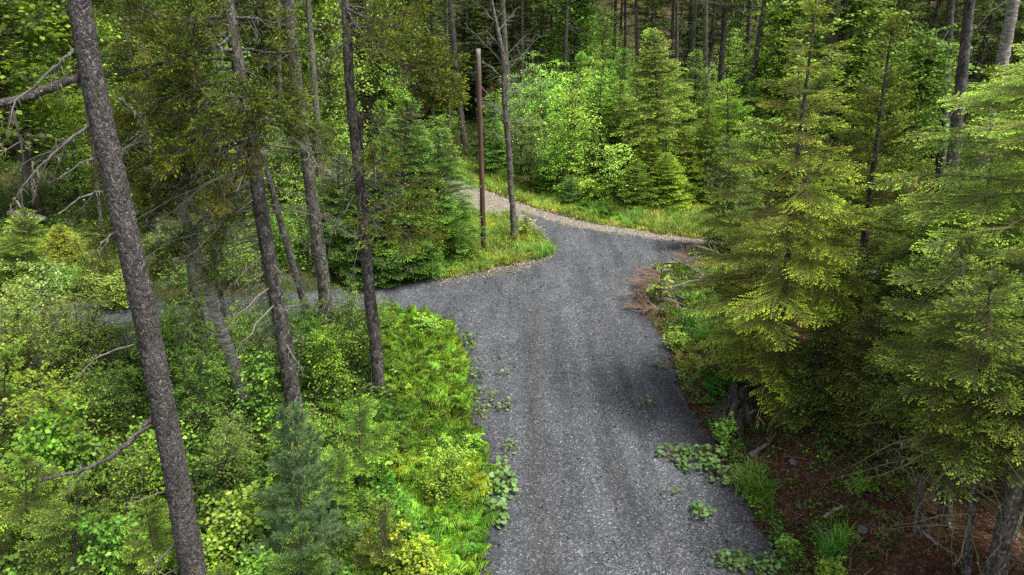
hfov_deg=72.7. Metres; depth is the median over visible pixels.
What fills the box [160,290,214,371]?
leafy bush
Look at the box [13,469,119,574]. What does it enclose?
spruce tree
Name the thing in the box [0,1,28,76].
spruce tree
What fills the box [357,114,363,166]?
broken snag
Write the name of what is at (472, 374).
broad leaved plant
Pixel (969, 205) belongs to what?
fir tree
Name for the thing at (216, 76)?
maple tree
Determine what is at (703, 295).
leafy bush
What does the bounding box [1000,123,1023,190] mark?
leafy sapling
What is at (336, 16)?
spruce tree
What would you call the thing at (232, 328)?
leafy bush
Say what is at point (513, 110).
leafy tree
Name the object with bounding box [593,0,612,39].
spruce tree
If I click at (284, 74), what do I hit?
leafy sapling
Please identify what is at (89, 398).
leafy bush
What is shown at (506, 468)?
broad leaved plant
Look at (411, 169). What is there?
fir tree
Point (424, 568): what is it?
leafy bush
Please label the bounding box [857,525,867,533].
rock
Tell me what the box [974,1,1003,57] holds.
fir tree
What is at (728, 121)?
fir tree
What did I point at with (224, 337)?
birch tree
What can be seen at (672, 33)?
spruce tree
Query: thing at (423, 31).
leafy sapling
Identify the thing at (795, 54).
fir tree
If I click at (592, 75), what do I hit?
leafy tree
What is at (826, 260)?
fir tree
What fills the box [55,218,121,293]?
leafy bush
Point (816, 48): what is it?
spruce tree
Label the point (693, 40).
spruce tree
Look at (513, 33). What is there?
spruce tree
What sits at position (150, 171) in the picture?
birch tree
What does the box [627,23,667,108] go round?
fir tree
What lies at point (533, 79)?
leafy tree
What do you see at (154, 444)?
leafy bush
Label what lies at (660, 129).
hemlock tree
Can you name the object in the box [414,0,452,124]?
fir tree
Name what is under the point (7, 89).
maple tree
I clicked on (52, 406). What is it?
leafy bush
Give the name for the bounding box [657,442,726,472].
broad leaved plant
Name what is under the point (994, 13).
hemlock tree
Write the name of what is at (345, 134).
leafy sapling
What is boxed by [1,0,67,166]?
spruce tree
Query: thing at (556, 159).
leafy sapling
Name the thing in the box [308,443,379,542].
fir tree
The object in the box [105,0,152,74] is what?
spruce tree
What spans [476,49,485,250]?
wooden pole
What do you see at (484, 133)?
fir tree
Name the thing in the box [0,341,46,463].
leafy bush
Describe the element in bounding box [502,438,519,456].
broad leaved plant
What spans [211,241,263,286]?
leafy bush
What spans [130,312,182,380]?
leafy bush
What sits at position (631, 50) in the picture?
leafy sapling
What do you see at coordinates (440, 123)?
leafy sapling
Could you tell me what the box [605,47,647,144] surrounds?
fir tree
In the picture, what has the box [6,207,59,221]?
fallen log
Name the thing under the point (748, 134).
leafy sapling
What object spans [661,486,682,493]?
broad leaved plant
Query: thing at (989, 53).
fir tree
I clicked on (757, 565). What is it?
broad leaved plant
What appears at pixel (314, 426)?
leafy bush
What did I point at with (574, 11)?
maple tree
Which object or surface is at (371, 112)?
spruce tree
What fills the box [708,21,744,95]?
leafy sapling
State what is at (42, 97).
leafy sapling
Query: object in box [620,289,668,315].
fallen branch
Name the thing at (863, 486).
leafy bush
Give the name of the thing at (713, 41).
spruce tree
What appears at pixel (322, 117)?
spruce tree
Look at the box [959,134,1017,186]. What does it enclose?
leafy sapling
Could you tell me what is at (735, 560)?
broad leaved plant
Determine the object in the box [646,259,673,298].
sapling
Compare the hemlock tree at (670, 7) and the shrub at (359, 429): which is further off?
the hemlock tree at (670, 7)
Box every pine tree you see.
[241,398,363,574]
[735,67,789,156]
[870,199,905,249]
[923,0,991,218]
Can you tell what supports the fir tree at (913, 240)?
on the ground at (906, 562)
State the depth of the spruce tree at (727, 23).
57.39 m
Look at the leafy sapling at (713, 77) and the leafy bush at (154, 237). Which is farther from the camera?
the leafy sapling at (713, 77)
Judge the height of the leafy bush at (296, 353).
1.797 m
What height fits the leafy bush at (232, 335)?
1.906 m
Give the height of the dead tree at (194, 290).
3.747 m
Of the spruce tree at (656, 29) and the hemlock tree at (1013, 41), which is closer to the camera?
the hemlock tree at (1013, 41)
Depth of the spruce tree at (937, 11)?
30.12 m
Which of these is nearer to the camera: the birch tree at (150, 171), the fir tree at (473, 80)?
the birch tree at (150, 171)
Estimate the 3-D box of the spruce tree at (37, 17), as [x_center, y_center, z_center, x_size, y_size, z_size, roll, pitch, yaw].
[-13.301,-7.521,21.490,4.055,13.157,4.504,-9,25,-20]
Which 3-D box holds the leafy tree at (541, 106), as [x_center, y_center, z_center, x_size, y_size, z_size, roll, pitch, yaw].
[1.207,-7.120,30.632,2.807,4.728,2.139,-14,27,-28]
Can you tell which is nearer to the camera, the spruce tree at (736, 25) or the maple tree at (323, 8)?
the maple tree at (323, 8)
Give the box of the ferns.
[69,191,744,574]
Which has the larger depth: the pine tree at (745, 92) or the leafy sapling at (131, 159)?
the pine tree at (745, 92)
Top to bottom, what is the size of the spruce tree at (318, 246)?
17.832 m
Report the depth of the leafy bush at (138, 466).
10.96 m
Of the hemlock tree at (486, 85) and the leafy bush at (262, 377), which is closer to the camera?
the leafy bush at (262, 377)
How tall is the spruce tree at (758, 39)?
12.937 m
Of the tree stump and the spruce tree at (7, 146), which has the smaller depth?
the tree stump
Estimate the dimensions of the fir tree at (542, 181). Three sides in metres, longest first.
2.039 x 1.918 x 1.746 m
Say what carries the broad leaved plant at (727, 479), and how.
on the gravel road
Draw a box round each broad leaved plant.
[446,267,482,274]
[460,332,477,343]
[467,365,483,376]
[470,386,497,408]
[477,495,509,528]
[484,454,518,498]
[495,396,514,410]
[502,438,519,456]
[638,394,657,405]
[652,360,666,368]
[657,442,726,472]
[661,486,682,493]
[690,499,716,518]
[705,463,735,483]
[707,547,748,572]
[741,551,786,574]
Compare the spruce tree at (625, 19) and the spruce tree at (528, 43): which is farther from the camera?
the spruce tree at (528, 43)
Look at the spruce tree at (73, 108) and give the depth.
34.03 m
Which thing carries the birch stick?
on the ground at (906, 562)
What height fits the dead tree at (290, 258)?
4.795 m
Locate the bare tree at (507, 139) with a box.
[465,0,556,238]
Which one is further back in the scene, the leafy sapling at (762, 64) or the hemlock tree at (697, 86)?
the leafy sapling at (762, 64)
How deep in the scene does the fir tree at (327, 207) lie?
21.54 m
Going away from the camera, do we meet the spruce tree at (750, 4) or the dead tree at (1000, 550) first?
the dead tree at (1000, 550)
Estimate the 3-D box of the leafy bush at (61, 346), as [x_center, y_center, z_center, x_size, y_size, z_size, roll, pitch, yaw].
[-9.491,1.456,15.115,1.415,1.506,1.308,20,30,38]
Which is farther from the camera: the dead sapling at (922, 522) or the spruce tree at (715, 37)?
the spruce tree at (715, 37)
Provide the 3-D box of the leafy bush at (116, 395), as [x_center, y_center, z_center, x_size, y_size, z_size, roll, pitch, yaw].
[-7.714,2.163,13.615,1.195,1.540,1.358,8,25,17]
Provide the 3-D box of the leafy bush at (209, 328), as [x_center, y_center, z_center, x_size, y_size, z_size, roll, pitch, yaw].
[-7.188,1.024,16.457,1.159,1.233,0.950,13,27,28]
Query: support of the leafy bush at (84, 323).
on the ground at (906, 562)
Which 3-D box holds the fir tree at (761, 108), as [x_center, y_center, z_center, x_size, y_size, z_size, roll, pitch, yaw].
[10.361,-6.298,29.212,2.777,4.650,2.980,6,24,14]
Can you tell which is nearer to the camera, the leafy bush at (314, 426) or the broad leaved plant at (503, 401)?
the leafy bush at (314, 426)
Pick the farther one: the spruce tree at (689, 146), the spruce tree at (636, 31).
the spruce tree at (636, 31)
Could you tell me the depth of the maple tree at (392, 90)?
32.83 m
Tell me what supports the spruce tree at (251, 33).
on the ground at (906, 562)
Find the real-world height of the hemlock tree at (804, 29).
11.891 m
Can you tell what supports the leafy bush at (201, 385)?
on the ground at (906, 562)
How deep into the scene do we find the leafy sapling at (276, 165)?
29.81 m
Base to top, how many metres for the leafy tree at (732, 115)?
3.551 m
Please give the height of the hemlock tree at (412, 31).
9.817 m
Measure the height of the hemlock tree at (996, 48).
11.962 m
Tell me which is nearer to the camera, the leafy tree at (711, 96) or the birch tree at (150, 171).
the birch tree at (150, 171)
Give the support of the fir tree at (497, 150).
on the ground at (906, 562)
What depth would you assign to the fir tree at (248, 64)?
35.31 m
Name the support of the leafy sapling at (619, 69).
on the ground at (906, 562)
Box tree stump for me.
[708,381,760,448]
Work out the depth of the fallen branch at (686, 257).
20.88 m
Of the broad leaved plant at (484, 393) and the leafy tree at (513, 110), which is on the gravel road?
the broad leaved plant at (484, 393)
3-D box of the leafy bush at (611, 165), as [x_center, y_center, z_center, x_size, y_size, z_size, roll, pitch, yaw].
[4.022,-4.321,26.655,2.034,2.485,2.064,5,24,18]
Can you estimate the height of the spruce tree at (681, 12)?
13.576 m
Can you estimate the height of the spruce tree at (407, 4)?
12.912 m
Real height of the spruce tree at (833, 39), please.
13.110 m
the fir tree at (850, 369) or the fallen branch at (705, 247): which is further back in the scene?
the fallen branch at (705, 247)
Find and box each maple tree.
[0,0,122,222]
[4,0,134,137]
[130,0,263,205]
[272,0,379,197]
[357,0,425,143]
[524,0,627,126]
[714,0,827,148]
[766,0,928,149]
[849,23,993,203]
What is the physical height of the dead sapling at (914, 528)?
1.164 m
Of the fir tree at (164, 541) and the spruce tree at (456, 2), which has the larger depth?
the spruce tree at (456, 2)
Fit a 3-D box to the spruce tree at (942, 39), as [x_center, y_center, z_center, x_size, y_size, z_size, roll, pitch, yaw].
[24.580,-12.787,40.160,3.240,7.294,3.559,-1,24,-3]
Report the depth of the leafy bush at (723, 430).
12.91 m
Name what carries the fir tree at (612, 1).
on the ground at (906, 562)
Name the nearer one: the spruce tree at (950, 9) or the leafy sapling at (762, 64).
the spruce tree at (950, 9)
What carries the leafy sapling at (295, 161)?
on the ground at (906, 562)
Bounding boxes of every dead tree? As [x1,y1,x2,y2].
[157,216,243,369]
[209,228,257,334]
[236,146,315,324]
[967,402,1023,574]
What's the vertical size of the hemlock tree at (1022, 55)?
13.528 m
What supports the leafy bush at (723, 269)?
on the ground at (906, 562)
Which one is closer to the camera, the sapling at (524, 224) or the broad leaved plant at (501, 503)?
the broad leaved plant at (501, 503)
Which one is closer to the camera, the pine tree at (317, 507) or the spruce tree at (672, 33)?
the pine tree at (317, 507)
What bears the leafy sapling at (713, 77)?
on the ground at (906, 562)
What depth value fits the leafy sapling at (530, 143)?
28.98 m
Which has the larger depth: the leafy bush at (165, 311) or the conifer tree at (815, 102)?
the conifer tree at (815, 102)
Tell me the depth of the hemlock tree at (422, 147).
24.58 m
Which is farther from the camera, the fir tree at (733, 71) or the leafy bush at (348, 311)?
the fir tree at (733, 71)
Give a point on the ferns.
(463, 531)
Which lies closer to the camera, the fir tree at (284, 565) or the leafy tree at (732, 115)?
the fir tree at (284, 565)
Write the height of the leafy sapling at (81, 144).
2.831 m
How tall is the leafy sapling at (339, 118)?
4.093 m
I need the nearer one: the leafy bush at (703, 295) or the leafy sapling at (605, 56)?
the leafy bush at (703, 295)
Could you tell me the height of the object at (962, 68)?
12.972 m
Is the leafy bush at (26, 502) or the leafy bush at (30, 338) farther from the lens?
the leafy bush at (30, 338)
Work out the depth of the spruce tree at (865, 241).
13.04 m
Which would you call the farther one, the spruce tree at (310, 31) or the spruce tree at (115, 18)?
the spruce tree at (115, 18)
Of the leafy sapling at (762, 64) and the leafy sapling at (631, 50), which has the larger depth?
the leafy sapling at (631, 50)
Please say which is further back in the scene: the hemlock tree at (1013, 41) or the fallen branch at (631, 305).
the hemlock tree at (1013, 41)
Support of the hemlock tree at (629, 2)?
on the ground at (906, 562)
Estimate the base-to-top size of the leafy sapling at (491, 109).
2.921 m
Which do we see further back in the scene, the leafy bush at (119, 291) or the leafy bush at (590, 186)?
the leafy bush at (590, 186)
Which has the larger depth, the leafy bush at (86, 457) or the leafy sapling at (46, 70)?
the leafy sapling at (46, 70)
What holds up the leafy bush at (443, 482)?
on the ground at (906, 562)
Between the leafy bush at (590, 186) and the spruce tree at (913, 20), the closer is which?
the leafy bush at (590, 186)
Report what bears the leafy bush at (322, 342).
on the ground at (906, 562)
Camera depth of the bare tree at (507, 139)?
21.78 m
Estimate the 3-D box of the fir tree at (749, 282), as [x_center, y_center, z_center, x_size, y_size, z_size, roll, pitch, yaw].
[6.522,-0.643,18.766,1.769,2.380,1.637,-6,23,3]
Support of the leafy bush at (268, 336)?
on the ground at (906, 562)
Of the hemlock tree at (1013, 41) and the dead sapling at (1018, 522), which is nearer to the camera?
the dead sapling at (1018, 522)
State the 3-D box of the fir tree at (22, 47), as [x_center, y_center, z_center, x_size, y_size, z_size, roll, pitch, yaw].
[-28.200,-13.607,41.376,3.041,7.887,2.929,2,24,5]
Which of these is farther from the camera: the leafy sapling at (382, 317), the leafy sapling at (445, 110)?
the leafy sapling at (445, 110)
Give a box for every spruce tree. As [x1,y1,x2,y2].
[0,0,141,233]
[0,0,208,574]
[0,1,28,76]
[0,44,42,160]
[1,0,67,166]
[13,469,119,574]
[47,38,121,150]
[71,0,390,439]
[93,5,141,93]
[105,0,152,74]
[146,2,227,177]
[207,0,268,104]
[219,0,314,166]
[250,0,313,161]
[258,0,357,324]
[295,0,337,221]
[296,2,344,135]
[298,0,357,46]
[303,0,471,393]
[349,0,399,145]
[350,0,371,70]
[350,495,413,571]
[351,0,439,141]
[353,0,386,100]
[401,0,459,136]
[406,0,447,87]
[432,0,467,138]
[434,0,481,152]
[435,0,490,58]
[444,0,493,116]
[464,0,559,120]
[487,0,514,158]
[494,0,544,136]
[507,0,581,103]
[508,0,557,98]
[518,0,540,79]
[530,0,617,136]
[581,5,601,48]
[588,0,663,121]
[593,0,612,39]
[608,0,632,118]
[610,158,660,210]
[618,0,645,116]
[620,0,681,96]
[626,126,673,205]
[627,0,666,67]
[634,5,669,56]
[645,0,698,133]
[660,0,698,122]
[663,126,710,203]
[666,0,702,55]
[666,0,713,122]
[669,0,724,130]
[674,1,688,33]
[674,7,702,71]
[681,105,736,203]
[682,0,740,97]
[701,0,740,142]
[701,0,745,74]
[708,11,730,58]
[712,0,761,98]
[713,0,796,108]
[728,7,746,53]
[734,1,772,70]
[740,0,774,141]
[771,10,942,374]
[775,0,859,190]
[781,2,859,118]
[792,0,924,168]
[800,0,888,182]
[833,2,917,161]
[845,199,983,414]
[868,0,925,155]
[878,0,944,120]
[894,63,1023,353]
[901,0,978,169]
[906,6,960,119]
[907,0,986,114]
[928,0,996,191]
[953,1,990,88]
[960,1,1022,76]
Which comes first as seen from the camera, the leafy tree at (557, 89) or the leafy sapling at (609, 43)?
the leafy tree at (557, 89)
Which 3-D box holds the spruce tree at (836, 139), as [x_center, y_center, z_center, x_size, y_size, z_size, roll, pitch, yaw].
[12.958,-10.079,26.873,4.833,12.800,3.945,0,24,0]
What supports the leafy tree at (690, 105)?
on the ground at (906, 562)
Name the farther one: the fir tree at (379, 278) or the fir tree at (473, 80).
the fir tree at (473, 80)
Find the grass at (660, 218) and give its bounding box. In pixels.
[0,138,917,574]
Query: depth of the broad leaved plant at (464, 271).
20.86 m
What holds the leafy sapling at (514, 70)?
on the ground at (906, 562)
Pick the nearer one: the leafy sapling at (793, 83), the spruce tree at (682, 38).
the leafy sapling at (793, 83)
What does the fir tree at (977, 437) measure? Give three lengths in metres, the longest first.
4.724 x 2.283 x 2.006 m
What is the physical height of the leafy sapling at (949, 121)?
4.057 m
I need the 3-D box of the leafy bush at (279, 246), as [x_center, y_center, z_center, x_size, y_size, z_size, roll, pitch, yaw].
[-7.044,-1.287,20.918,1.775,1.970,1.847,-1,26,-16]
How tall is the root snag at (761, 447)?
0.621 m
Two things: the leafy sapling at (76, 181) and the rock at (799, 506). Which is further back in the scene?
the leafy sapling at (76, 181)
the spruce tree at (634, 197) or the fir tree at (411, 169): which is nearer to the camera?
the fir tree at (411, 169)
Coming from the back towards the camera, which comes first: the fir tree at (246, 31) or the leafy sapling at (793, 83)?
the fir tree at (246, 31)
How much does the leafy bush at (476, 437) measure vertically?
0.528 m
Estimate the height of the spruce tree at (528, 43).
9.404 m
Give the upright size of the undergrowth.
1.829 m
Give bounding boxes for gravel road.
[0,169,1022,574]
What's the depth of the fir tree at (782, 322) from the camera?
11.89 m
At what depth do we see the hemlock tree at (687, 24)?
48.17 m
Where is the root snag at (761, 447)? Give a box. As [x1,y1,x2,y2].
[748,415,779,463]
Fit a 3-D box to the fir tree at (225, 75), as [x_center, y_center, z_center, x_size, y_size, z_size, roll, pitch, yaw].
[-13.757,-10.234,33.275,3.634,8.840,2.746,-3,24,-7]
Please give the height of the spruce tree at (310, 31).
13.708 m
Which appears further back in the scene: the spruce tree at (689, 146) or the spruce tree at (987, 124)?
the spruce tree at (689, 146)
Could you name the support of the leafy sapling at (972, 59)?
on the ground at (906, 562)
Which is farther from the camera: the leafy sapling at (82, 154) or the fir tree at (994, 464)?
the leafy sapling at (82, 154)
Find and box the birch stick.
[823,505,843,518]
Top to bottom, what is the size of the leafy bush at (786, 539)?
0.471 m
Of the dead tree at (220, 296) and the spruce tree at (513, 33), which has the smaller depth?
the dead tree at (220, 296)
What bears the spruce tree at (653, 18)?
on the ground at (906, 562)
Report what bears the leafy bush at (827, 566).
on the ground at (906, 562)
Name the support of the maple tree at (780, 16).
on the ground at (906, 562)
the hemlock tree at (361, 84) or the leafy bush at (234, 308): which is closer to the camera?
the leafy bush at (234, 308)
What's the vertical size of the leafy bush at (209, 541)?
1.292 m
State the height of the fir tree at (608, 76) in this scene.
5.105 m
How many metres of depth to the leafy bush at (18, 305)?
14.74 m
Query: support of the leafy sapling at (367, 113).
on the ground at (906, 562)
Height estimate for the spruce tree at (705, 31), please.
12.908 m
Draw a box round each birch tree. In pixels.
[112,12,153,250]
[119,18,160,241]
[121,9,251,413]
[931,0,1019,245]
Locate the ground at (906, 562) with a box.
[0,0,1023,574]
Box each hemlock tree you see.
[4,0,127,165]
[19,0,137,132]
[20,223,90,274]
[199,0,312,144]
[238,1,310,107]
[282,0,384,140]
[339,0,424,125]
[375,0,454,107]
[385,0,445,90]
[405,120,442,189]
[453,0,541,115]
[461,0,530,91]
[519,0,582,108]
[584,80,647,187]
[599,0,647,75]
[610,27,719,192]
[629,0,681,56]
[656,0,730,83]
[662,49,723,178]
[695,132,768,258]
[702,4,767,67]
[744,222,816,312]
[775,0,827,68]
[852,0,926,134]
[870,1,942,86]
[918,0,1023,165]
[950,7,1023,158]
[952,215,1023,307]
[974,0,1023,124]
[1010,7,1023,71]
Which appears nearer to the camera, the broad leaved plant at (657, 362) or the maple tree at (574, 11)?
the broad leaved plant at (657, 362)
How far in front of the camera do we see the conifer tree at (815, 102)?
25.72 m
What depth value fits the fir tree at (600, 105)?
29.35 m
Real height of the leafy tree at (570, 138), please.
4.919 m
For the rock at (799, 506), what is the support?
on the ground at (906, 562)
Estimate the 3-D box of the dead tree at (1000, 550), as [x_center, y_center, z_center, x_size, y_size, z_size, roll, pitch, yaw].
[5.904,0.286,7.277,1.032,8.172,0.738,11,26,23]
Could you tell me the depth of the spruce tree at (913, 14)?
29.25 m
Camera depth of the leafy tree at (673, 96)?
33.77 m
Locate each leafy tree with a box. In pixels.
[493,89,548,174]
[497,73,530,162]
[512,50,556,164]
[516,70,573,165]
[531,71,615,190]
[535,60,580,159]
[568,56,615,167]
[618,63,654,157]
[651,68,689,142]
[663,81,713,155]
[695,82,733,144]
[710,93,755,147]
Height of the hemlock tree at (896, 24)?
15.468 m
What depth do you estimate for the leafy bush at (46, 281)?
15.98 m
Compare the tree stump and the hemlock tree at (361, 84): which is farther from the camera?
the hemlock tree at (361, 84)
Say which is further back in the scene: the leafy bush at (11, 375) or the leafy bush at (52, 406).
the leafy bush at (11, 375)
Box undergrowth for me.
[0,103,1019,574]
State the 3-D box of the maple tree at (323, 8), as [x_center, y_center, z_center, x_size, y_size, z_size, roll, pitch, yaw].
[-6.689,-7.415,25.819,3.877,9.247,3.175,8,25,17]
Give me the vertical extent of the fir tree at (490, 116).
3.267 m
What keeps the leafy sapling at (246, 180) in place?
on the ground at (906, 562)
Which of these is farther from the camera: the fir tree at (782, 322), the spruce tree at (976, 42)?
the spruce tree at (976, 42)
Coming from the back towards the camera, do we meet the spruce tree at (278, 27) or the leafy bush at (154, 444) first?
the spruce tree at (278, 27)
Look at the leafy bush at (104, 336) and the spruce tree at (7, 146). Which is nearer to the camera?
the leafy bush at (104, 336)
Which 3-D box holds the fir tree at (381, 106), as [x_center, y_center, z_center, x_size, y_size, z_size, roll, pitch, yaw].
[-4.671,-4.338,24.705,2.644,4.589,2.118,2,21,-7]
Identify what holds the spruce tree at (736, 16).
on the ground at (906, 562)
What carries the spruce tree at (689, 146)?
on the ground at (906, 562)
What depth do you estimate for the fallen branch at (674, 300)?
18.99 m
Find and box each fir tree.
[0,208,54,291]
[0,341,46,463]
[12,0,53,118]
[113,494,178,574]
[202,0,260,159]
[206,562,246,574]
[225,22,270,146]
[240,3,259,61]
[260,521,330,574]
[295,152,357,266]
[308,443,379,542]
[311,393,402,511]
[323,159,386,280]
[339,204,416,293]
[343,95,461,281]
[350,0,365,57]
[352,99,408,216]
[375,189,447,284]
[400,126,491,271]
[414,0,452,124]
[439,0,461,67]
[452,2,493,110]
[466,2,499,77]
[471,91,514,157]
[471,119,493,161]
[477,117,514,173]
[526,151,567,192]
[547,10,562,63]
[554,175,584,205]
[556,18,581,84]
[559,51,592,169]
[569,61,622,183]
[595,59,625,144]
[598,0,627,43]
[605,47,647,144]
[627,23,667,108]
[638,152,695,212]
[678,0,884,427]
[681,10,702,63]
[698,77,769,194]
[721,222,782,300]
[722,32,755,129]
[726,80,785,193]
[759,0,785,72]
[765,317,867,438]
[777,213,851,306]
[784,46,830,324]
[786,25,854,148]
[812,303,928,468]
[823,230,1023,573]
[835,222,920,317]
[853,41,1023,382]
[872,261,1023,574]
[889,213,957,323]
[903,0,975,142]
[930,282,1023,471]
[968,21,1002,109]
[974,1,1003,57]
[983,1,1005,71]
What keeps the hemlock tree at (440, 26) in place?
on the ground at (906, 562)
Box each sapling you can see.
[5,41,62,148]
[12,48,64,135]
[33,55,92,178]
[33,131,99,201]
[46,117,98,169]
[97,102,161,198]
[103,61,158,177]
[166,126,210,185]
[201,134,243,178]
[208,115,273,215]
[260,117,289,186]
[263,119,316,203]
[267,49,307,109]
[308,78,349,150]
[324,124,370,196]
[343,76,380,123]
[374,63,419,120]
[377,295,400,333]
[408,5,437,85]
[423,77,467,130]
[423,114,464,159]
[482,91,521,138]
[489,54,524,109]
[511,112,549,185]
[517,210,536,230]
[532,136,586,194]
[575,39,626,135]
[575,119,613,179]
[577,21,603,111]
[579,9,625,118]
[585,19,629,97]
[606,52,630,94]
[608,37,635,86]
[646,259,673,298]
[701,55,736,116]
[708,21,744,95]
[714,116,791,206]
[729,27,795,120]
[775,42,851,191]
[778,30,812,133]
[835,140,885,195]
[864,21,940,171]
[911,464,942,534]
[913,467,954,536]
[926,86,975,155]
[936,34,995,127]
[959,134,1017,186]
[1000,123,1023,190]
[1001,467,1023,539]
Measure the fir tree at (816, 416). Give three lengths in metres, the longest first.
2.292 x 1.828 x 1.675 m
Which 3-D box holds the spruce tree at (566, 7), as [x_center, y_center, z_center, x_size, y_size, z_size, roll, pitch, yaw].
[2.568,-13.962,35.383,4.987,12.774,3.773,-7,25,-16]
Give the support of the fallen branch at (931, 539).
on the ground at (906, 562)
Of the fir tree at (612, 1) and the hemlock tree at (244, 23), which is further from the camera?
the fir tree at (612, 1)
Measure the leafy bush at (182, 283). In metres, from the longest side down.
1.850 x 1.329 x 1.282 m
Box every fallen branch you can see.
[610,273,700,300]
[619,266,676,287]
[619,282,688,312]
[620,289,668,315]
[624,276,684,298]
[629,258,672,276]
[637,268,684,312]
[658,243,716,287]
[660,245,700,267]
[687,239,724,255]
[917,526,955,554]
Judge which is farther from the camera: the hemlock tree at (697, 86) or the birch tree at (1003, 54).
the hemlock tree at (697, 86)
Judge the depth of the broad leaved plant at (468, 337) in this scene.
16.96 m
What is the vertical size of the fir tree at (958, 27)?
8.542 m
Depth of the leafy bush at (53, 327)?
15.15 m
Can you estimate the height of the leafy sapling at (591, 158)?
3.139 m
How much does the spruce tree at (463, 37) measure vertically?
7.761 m
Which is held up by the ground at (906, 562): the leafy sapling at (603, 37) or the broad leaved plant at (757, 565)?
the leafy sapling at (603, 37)
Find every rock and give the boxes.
[789,458,796,464]
[795,503,802,508]
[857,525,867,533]
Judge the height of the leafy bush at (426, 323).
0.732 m
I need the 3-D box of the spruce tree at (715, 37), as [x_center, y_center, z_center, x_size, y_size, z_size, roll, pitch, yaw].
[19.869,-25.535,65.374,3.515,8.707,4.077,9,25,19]
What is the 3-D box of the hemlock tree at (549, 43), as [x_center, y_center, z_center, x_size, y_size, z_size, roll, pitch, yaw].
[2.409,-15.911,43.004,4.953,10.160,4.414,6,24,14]
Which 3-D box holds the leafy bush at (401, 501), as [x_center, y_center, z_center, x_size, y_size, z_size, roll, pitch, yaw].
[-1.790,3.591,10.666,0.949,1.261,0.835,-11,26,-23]
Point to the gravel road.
(534, 555)
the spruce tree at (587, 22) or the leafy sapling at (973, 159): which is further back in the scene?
the spruce tree at (587, 22)
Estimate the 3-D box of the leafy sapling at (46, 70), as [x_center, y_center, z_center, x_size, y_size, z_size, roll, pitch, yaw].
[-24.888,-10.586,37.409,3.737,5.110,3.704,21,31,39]
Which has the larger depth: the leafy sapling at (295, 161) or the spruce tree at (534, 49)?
the spruce tree at (534, 49)
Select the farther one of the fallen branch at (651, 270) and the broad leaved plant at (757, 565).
the fallen branch at (651, 270)
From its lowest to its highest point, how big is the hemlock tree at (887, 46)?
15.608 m
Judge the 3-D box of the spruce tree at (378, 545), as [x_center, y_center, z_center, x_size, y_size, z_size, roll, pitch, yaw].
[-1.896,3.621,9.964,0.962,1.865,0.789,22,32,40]
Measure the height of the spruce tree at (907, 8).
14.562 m
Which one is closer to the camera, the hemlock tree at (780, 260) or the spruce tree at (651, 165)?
the hemlock tree at (780, 260)
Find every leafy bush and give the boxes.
[0,253,96,345]
[0,276,57,356]
[0,280,59,379]
[0,309,64,396]
[0,335,43,402]
[0,360,104,471]
[0,391,95,510]
[0,446,81,573]
[26,299,97,371]
[39,323,114,385]
[40,354,119,440]
[42,287,115,377]
[50,412,118,514]
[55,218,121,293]
[69,270,129,311]
[69,313,130,370]
[69,503,157,574]
[73,358,148,426]
[89,427,164,532]
[96,317,140,368]
[127,415,203,490]
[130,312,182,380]
[142,224,184,272]
[156,299,192,356]
[157,262,213,302]
[159,526,234,574]
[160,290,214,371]
[165,339,240,448]
[184,309,231,349]
[189,401,259,499]
[193,317,261,380]
[199,473,280,573]
[203,312,256,371]
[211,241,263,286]
[226,339,299,432]
[228,300,266,342]
[229,296,271,353]
[233,535,285,574]
[238,306,299,377]
[245,274,302,351]
[246,211,303,271]
[255,323,317,390]
[259,401,333,486]
[274,174,317,253]
[285,294,329,339]
[289,311,327,368]
[297,322,364,399]
[322,279,366,347]
[372,483,425,539]
[380,518,453,574]
[410,312,447,333]
[411,433,478,508]
[461,433,485,447]
[571,174,607,201]
[591,143,640,198]
[662,325,692,349]
[691,284,716,311]
[705,257,739,290]
[709,411,738,450]
[768,533,800,563]
[813,555,848,574]
[844,470,875,496]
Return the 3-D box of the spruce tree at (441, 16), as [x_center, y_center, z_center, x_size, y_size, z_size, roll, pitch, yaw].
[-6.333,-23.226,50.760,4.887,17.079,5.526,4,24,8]
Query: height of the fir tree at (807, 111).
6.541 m
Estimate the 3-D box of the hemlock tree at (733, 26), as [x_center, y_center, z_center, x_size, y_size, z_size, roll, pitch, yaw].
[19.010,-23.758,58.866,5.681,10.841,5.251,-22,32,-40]
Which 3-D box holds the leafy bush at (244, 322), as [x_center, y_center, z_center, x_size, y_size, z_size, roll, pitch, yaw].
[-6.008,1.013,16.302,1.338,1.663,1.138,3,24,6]
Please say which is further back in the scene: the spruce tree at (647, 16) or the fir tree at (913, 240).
the spruce tree at (647, 16)
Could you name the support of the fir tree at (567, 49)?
on the ground at (906, 562)
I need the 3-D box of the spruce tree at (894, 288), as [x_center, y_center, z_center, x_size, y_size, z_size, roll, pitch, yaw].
[7.247,0.465,12.275,2.078,4.208,2.179,-11,26,-23]
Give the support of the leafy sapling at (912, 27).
on the ground at (906, 562)
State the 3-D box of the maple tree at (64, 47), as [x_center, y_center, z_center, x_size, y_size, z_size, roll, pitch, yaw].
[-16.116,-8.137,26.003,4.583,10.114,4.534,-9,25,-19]
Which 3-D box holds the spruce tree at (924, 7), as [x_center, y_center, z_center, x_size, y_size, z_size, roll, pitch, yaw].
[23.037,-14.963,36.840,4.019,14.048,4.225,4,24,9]

